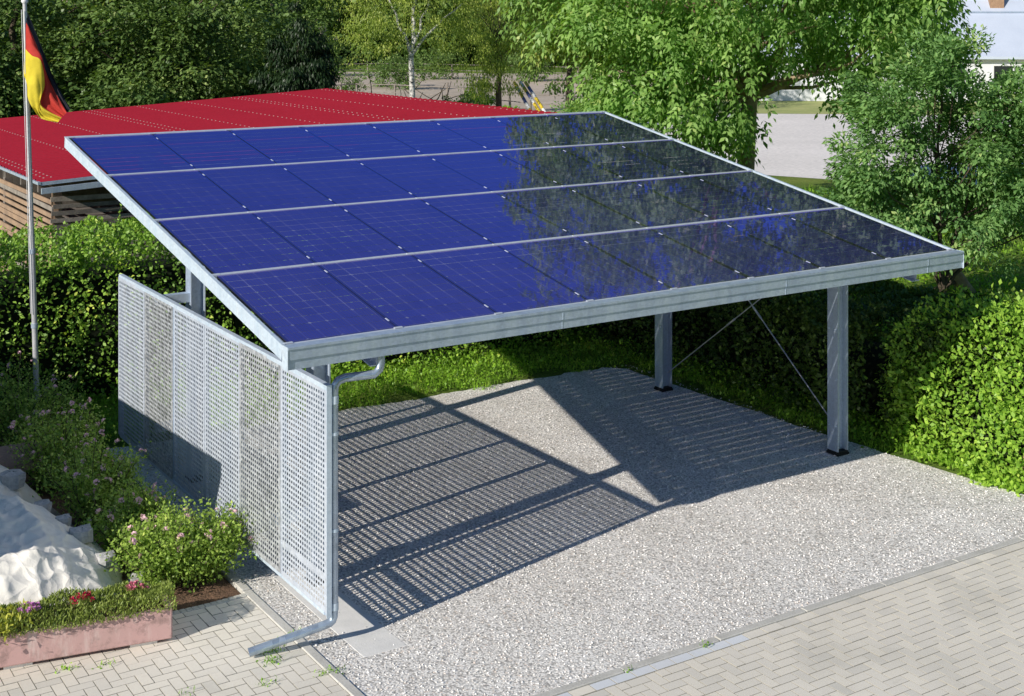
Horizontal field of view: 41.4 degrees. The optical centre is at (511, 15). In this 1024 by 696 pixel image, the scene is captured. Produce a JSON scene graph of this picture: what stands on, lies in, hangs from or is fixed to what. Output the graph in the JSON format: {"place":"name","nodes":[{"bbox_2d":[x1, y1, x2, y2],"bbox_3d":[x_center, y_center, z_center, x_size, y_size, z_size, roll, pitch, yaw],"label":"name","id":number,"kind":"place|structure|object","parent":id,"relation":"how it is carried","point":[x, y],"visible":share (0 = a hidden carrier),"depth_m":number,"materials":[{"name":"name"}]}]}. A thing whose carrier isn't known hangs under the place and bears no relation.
{"place":"outdoors","nodes":[
{"label":"outdoors","id":0,"kind":"place"},
{"bbox_2d":[128,571,149,584],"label":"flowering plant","id":1,"kind":"object","parent":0,"point":[134,578],"visible":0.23,"depth_m":12.30,"materials":[{"name":"plant"}]},
{"bbox_2d":[0,541,1023,695],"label":"pavement","id":2,"kind":"structure","parent":0,"point":[891,640],"depth_m":11.01,"materials":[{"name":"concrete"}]},
{"bbox_2d":[0,590,171,669],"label":"planter","id":3,"kind":"object","parent":2,"relation":"on","point":[30,648],"visible":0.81,"depth_m":11.05,"materials":[{"name":"pink concrete"}]},
{"bbox_2d":[0,598,49,645],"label":"yellow plant","id":4,"kind":"object","parent":3,"relation":"in","point":[6,631],"visible":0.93,"depth_m":10.88,"materials":[{"name":"green plant"}]},
{"bbox_2d":[0,577,177,638],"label":"sedum","id":5,"kind":"object","parent":3,"relation":"on","point":[158,590],"visible":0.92,"depth_m":11.17,"materials":[{"name":"green plant"}]},
{"bbox_2d":[13,599,45,617],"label":"flowering plant","id":6,"kind":"object","parent":5,"relation":"on","point":[31,606],"visible":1,"depth_m":10.97,"materials":[{"name":"purple plant"}]},
{"bbox_2d":[60,584,106,610],"bbox_3d":[-3.546,4.819,11.194,0.347,0.155,0.271,0,0,-9],"label":"flowering plant","id":7,"kind":"object","parent":5,"relation":"on","point":[86,596],"visible":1,"depth_m":11.17,"materials":[{"name":"red plant"}]},
{"bbox_2d":[118,577,158,596],"bbox_3d":[-3.138,4.816,11.396,0.346,0.159,0.240,0,0,-18],"label":"flowering plant","id":8,"kind":"object","parent":5,"relation":"on","point":[132,585],"visible":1,"depth_m":11.38,"materials":[{"name":"pink plant"}]},
{"bbox_2d":[55,627,712,695],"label":"weeds","id":9,"kind":"object","parent":2,"relation":"on","point":[270,660],"visible":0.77,"depth_m":10.84,"materials":[{"name":"green plant"}]},
{"bbox_2d":[0,25,1023,573],"bbox_3d":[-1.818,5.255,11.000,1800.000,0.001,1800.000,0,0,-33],"label":"ground","id":10,"kind":"structure","parent":0,"point":[696,385],"depth_m":19.68,"materials":[{"name":"green plant"}]},
{"bbox_2d":[0,0,175,117],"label":"broadleaf tree","id":11,"kind":"object","parent":10,"relation":"on","point":[12,92],"visible":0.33,"depth_m":44.11,"materials":[{"name":"green plant"}]},
{"bbox_2d":[0,408,239,610],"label":"flower bed soil","id":12,"kind":"structure","parent":10,"relation":"on","point":[217,590],"depth_m":12.39,"materials":[{"name":"brown soil"}]},
{"bbox_2d":[0,379,18,433],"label":"rose bush","id":13,"kind":"object","parent":12,"relation":"on","point":[6,396],"visible":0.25,"depth_m":16.37,"materials":[{"name":"green plant"}]},
{"bbox_2d":[0,442,43,470],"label":"stone","id":14,"kind":"object","parent":12,"relation":"on","point":[7,460],"visible":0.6,"depth_m":14.53,"materials":[{"name":"stone"}]},
{"bbox_2d":[21,0,39,414],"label":"flagpole","id":15,"kind":"object","parent":12,"relation":"on","point":[32,277],"visible":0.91,"depth_m":17.17,"materials":[{"name":"white metal"}]},
{"bbox_2d":[24,12,70,121],"bbox_3d":[-5.891,0.619,17.206,0.604,1.462,0.324,0,0,12],"label":"flag","id":16,"kind":"object","parent":15,"relation":"hanging from","point":[47,101],"visible":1,"depth_m":17.14,"materials":[{"name":"multicoloured fabric"}]},
{"bbox_2d":[0,348,95,445],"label":"rose bush","id":17,"kind":"object","parent":12,"relation":"on","point":[15,412],"visible":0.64,"depth_m":16.03,"materials":[{"name":"green plant"}]},
{"bbox_2d":[2,397,110,497],"bbox_3d":[-5.019,4.672,14.866,1.328,1.089,1.428,0,0,-33],"label":"rose bush","id":18,"kind":"object","parent":12,"relation":"on","point":[46,440],"visible":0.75,"depth_m":14.67,"materials":[{"name":"green plant"}]},
{"bbox_2d":[50,507,75,526],"bbox_3d":[-4.467,5.158,13.575,0.200,0.035,1.400,0,0,-38],"label":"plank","id":19,"kind":"object","parent":12,"relation":"on","point":[54,511],"visible":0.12,"depth_m":13.99,"materials":[{"name":"wood"}]},
{"bbox_2d":[0,465,130,606],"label":"tarpaulin","id":20,"kind":"object","parent":12,"relation":"on","point":[44,552],"visible":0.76,"depth_m":12.04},
{"bbox_2d":[0,469,25,489],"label":"stone","id":21,"kind":"object","parent":20,"relation":"on","point":[12,479],"visible":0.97,"depth_m":13.79,"materials":[{"name":"grey stone"}]},
{"bbox_2d":[34,499,51,511],"bbox_3d":[-4.577,4.789,13.205,0.167,0.121,0.166,0,0,-33],"label":"stone","id":22,"kind":"object","parent":20,"relation":"on","point":[46,504],"visible":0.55,"depth_m":13.18,"materials":[{"name":"grey stone"}]},
{"bbox_2d":[55,513,71,525],"bbox_3d":[-4.245,4.783,12.823,0.144,0.106,0.142,0,0,-33],"label":"stone","id":23,"kind":"object","parent":20,"relation":"on","point":[66,519],"visible":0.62,"depth_m":12.79,"materials":[{"name":"grey stone"}]},
{"bbox_2d":[69,523,92,543],"bbox_3d":[-3.975,4.799,12.521,0.207,0.151,0.207,0,0,-33],"label":"stone","id":24,"kind":"object","parent":20,"relation":"on","point":[83,534],"visible":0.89,"depth_m":12.46,"materials":[{"name":"grey stone"}]},
{"bbox_2d":[95,550,116,567],"bbox_3d":[-3.688,4.947,12.316,0.176,0.128,0.180,0,0,-33],"label":"stone","id":25,"kind":"object","parent":20,"relation":"on","point":[102,562],"visible":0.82,"depth_m":12.26,"materials":[{"name":"grey stone"}]},
{"bbox_2d":[22,418,157,527],"bbox_3d":[-4.254,4.647,13.828,1.287,1.111,1.313,0,0,-33],"label":"rose bush","id":26,"kind":"object","parent":12,"relation":"on","point":[88,479],"visible":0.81,"depth_m":13.76,"materials":[{"name":"green plant"}]},
{"bbox_2d":[52,415,191,539],"bbox_3d":[-4.472,5.169,15.159,0.657,0.177,5.520,0,0,-33],"label":"ground cover","id":27,"kind":"object","parent":12,"relation":"on","point":[131,471],"visible":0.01,"depth_m":15.18,"materials":[{"name":"green plant"}]},
{"bbox_2d":[67,472,186,562],"bbox_3d":[-3.636,4.794,12.973,1.119,0.833,1.097,0,0,-33],"label":"rose bush","id":28,"kind":"object","parent":12,"relation":"on","point":[135,508],"visible":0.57,"depth_m":12.92,"materials":[{"name":"green plant"}]},
{"bbox_2d":[100,491,267,591],"bbox_3d":[-3.023,4.792,12.477,1.560,0.854,1.237,0,0,-33],"label":"rose bush","id":29,"kind":"object","parent":12,"relation":"on","point":[174,551],"visible":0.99,"depth_m":12.29,"materials":[{"name":"green plant"}]},
{"bbox_2d":[9,0,326,114],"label":"broadleaf tree","id":30,"kind":"object","parent":10,"relation":"on","point":[183,40],"visible":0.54,"depth_m":43.69,"materials":[{"name":"green plant"}]},
{"bbox_2d":[172,593,246,614],"bbox_3d":[-2.725,5.259,11.988,0.788,0.092,0.080,0,0,-33],"label":"bed edging","id":31,"kind":"object","parent":10,"relation":"on","point":[228,599],"visible":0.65,"depth_m":11.99,"materials":[{"name":"concrete"}]},
{"bbox_2d":[188,0,355,87],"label":"broadleaf tree","id":32,"kind":"object","parent":10,"relation":"on","point":[330,11],"visible":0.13,"depth_m":61.25,"materials":[{"name":"green plant"}]},
{"bbox_2d":[0,88,556,270],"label":"shed","id":33,"kind":"structure","parent":10,"relation":"on","point":[63,176],"depth_m":30.41,"materials":[{"name":"metal"}]},
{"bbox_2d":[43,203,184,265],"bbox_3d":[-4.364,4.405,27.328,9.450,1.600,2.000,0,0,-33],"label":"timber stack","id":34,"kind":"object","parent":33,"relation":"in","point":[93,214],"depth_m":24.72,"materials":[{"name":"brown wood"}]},
{"bbox_2d":[0,204,572,406],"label":"hedge","id":35,"kind":"object","parent":10,"relation":"on","point":[77,308],"visible":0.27,"depth_m":18.52,"materials":[{"name":"green plant"}]},
{"bbox_2d":[246,1,341,93],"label":"weeping tree","id":36,"kind":"object","parent":10,"relation":"on","point":[304,71],"visible":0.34,"depth_m":42.44,"materials":[{"name":"green plant"}]},
{"bbox_2d":[0,0,593,66],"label":"wood","id":37,"kind":"object","parent":10,"relation":"on","point":[422,49],"visible":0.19,"depth_m":141.19,"materials":[{"name":"green plant"}]},
{"bbox_2d":[62,323,635,442],"bbox_3d":[-2.006,5.033,19.336,8.234,0.484,2.568,0,0,-33],"label":"ground cover","id":38,"kind":"object","parent":10,"relation":"on","point":[390,377],"visible":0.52,"depth_m":19.52,"materials":[{"name":"green plant"}]},
{"bbox_2d":[318,0,509,97],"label":"birch tree","id":39,"kind":"object","parent":10,"relation":"on","point":[453,24],"visible":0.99,"depth_m":57.84,"materials":[{"name":"green plant"}]},
{"bbox_2d":[369,74,469,103],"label":"brushwood heap","id":40,"kind":"object","parent":10,"relation":"on","point":[425,95],"visible":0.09,"depth_m":66.36,"materials":[{"name":"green plant"}]},
{"bbox_2d":[335,72,650,112],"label":"paddock","id":41,"kind":"structure","parent":10,"relation":"on","point":[535,87],"depth_m":97.72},
{"bbox_2d":[319,28,337,71],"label":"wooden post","id":42,"kind":"object","parent":41,"relation":"on","point":[325,35],"visible":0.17,"depth_m":65.94,"materials":[{"name":"brown wood"}]},
{"bbox_2d":[296,33,366,74],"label":"shrub","id":43,"kind":"object","parent":41,"relation":"on","point":[344,57],"visible":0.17,"depth_m":117.97,"materials":[{"name":"green plant"}]},
{"bbox_2d":[336,73,368,92],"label":"shrub","id":44,"kind":"object","parent":41,"relation":"on","point":[352,87],"visible":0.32,"depth_m":83.98,"materials":[{"name":"green plant"}]},
{"bbox_2d":[354,58,408,87],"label":"shrub","id":45,"kind":"object","parent":41,"relation":"on","point":[387,75],"visible":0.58,"depth_m":99.74,"materials":[{"name":"green plant"}]},
{"bbox_2d":[368,53,430,89],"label":"shrub","id":46,"kind":"object","parent":41,"relation":"on","point":[401,62],"visible":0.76,"depth_m":95.87,"materials":[{"name":"green plant"}]},
{"bbox_2d":[414,45,467,79],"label":"shrub","id":47,"kind":"object","parent":41,"relation":"on","point":[439,70],"visible":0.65,"depth_m":111.78,"materials":[{"name":"green plant"}]},
{"bbox_2d":[332,82,582,108],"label":"paddock fence","id":48,"kind":"object","parent":41,"relation":"on","point":[447,87],"visible":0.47,"depth_m":77.06,"materials":[{"name":"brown wood"}]},
{"bbox_2d":[441,93,473,103],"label":"shrub","id":49,"kind":"object","parent":41,"relation":"on","point":[463,98],"visible":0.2,"depth_m":69.80,"materials":[{"name":"green plant"}]},
{"bbox_2d":[339,63,578,79],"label":"paddock fence","id":50,"kind":"object","parent":41,"relation":"on","point":[451,70],"visible":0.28,"depth_m":112.03,"materials":[{"name":"brown wood"}]},
{"bbox_2d":[464,87,495,104],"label":"shrub","id":51,"kind":"object","parent":41,"relation":"on","point":[477,98],"visible":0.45,"depth_m":74.05,"materials":[{"name":"green plant"}]},
{"bbox_2d":[449,0,539,106],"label":"willow tree","id":52,"kind":"object","parent":41,"relation":"on","point":[498,67],"visible":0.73,"depth_m":61.52,"materials":[{"name":"green plant"}]},
{"bbox_2d":[503,51,556,81],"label":"shrub","id":53,"kind":"object","parent":41,"relation":"on","point":[513,68],"visible":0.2,"depth_m":107.97,"materials":[{"name":"green plant"}]},
{"bbox_2d":[497,0,611,112],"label":"broadleaf tree","id":54,"kind":"object","parent":41,"relation":"on","point":[533,73],"visible":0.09,"depth_m":69.17,"materials":[{"name":"green plant"}]},
{"bbox_2d":[555,59,591,80],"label":"shrub","id":55,"kind":"object","parent":41,"relation":"on","point":[562,67],"visible":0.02,"depth_m":109.30,"materials":[{"name":"green plant"}]},
{"bbox_2d":[103,365,1023,695],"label":"gravel","id":56,"kind":"structure","parent":10,"relation":"on","point":[415,433],"depth_m":13.91,"materials":[{"name":"grey gravel"}]},
{"bbox_2d":[64,111,963,656],"bbox_3d":[-0.232,3.450,15.794,8.428,3.952,6.976,0,0,-33],"label":"carport","id":57,"kind":"object","parent":56,"relation":"on","point":[318,249],"visible":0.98,"depth_m":14.37,"materials":[{"name":"blue glass"}]},
{"bbox_2d":[221,535,1023,695],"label":"kerb","id":58,"kind":"structure","parent":10,"relation":"on","point":[238,584],"depth_m":11.61,"materials":[{"name":"concrete"}]},
{"bbox_2d":[608,0,720,83],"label":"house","id":59,"kind":"structure","parent":10,"relation":"on","point":[661,13],"depth_m":104.22,"materials":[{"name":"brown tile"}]},
{"bbox_2d":[483,0,982,169],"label":"walnut tree","id":60,"kind":"object","parent":10,"relation":"on","point":[680,42],"visible":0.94,"depth_m":27.64,"materials":[{"name":"green plant"}]},
{"bbox_2d":[570,279,1023,453],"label":"shrub row","id":61,"kind":"object","parent":10,"relation":"on","point":[796,325],"visible":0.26,"depth_m":18.00,"materials":[{"name":"green plant"}]},
{"bbox_2d":[619,332,1023,493],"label":"ground cover","id":62,"kind":"object","parent":10,"relation":"on","point":[790,411],"visible":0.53,"depth_m":17.53,"materials":[{"name":"green plant"}]},
{"bbox_2d":[629,114,1023,184],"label":"yard","id":63,"kind":"structure","parent":10,"relation":"on","point":[797,148],"depth_m":55.23,"materials":[{"name":"grey concrete"}]},
{"bbox_2d":[502,105,519,108],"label":"shrub","id":64,"kind":"object","parent":63,"relation":"on","point":[507,106],"visible":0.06,"depth_m":66.03,"materials":[{"name":"green plant"}]},
{"bbox_2d":[513,81,531,109],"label":"striped pole","id":65,"kind":"object","parent":63,"relation":"on","point":[524,100],"visible":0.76,"depth_m":62.11,"materials":[{"name":"white paint"}]},
{"bbox_2d":[519,81,539,110],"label":"striped pole","id":66,"kind":"object","parent":63,"relation":"on","point":[530,97],"visible":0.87,"depth_m":61.99,"materials":[{"name":"yellow paint"}]},
{"bbox_2d":[524,81,546,111],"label":"striped pole","id":67,"kind":"object","parent":63,"relation":"on","point":[535,96],"visible":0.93,"depth_m":61.68,"materials":[{"name":"yellow paint"}]},
{"bbox_2d":[550,97,584,112],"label":"shrub","id":68,"kind":"object","parent":63,"relation":"on","point":[567,106],"visible":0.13,"depth_m":59.65,"materials":[{"name":"green plant"}]},
{"bbox_2d":[561,78,614,111],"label":"shrub","id":69,"kind":"object","parent":63,"relation":"on","point":[574,99],"visible":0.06,"depth_m":63.51,"materials":[{"name":"green plant"}]},
{"bbox_2d":[709,97,1012,115],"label":"grass bank","id":70,"kind":"structure","parent":10,"relation":"on","point":[797,107],"depth_m":77.40,"materials":[{"name":"green plant"}]},
{"bbox_2d":[735,0,1023,101],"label":"house","id":71,"kind":"structure","parent":10,"relation":"on","point":[1003,20],"depth_m":83.15,"materials":[{"name":"metal"}]},
{"bbox_2d":[992,65,1013,86],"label":"window","id":72,"kind":"structure","parent":71,"relation":"in","point":[995,68],"depth_m":81.76,"materials":[{"name":"white paint"}]},
{"bbox_2d":[802,185,1023,353],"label":"rough grass","id":73,"kind":"structure","parent":10,"relation":"on","point":[992,273],"depth_m":27.06,"materials":[{"name":"green plant"}]},
{"bbox_2d":[813,23,1023,292],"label":"tall bush","id":74,"kind":"object","parent":10,"relation":"on","point":[1000,188],"visible":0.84,"depth_m":23.00,"materials":[{"name":"green plant"}]},
{"bbox_2d":[864,277,1023,496],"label":"round bush","id":75,"kind":"object","parent":10,"relation":"on","point":[998,418],"visible":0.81,"depth_m":15.86,"materials":[{"name":"green plant"}]},
{"bbox_2d":[934,268,975,293],"bbox_3d":[8.197,4.954,25.384,1.108,0.818,0.345,0,0,-18],"label":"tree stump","id":76,"kind":"object","parent":10,"relation":"on","point":[960,278],"visible":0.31,"depth_m":25.35,"materials":[{"name":"brown wood"}]}
]}

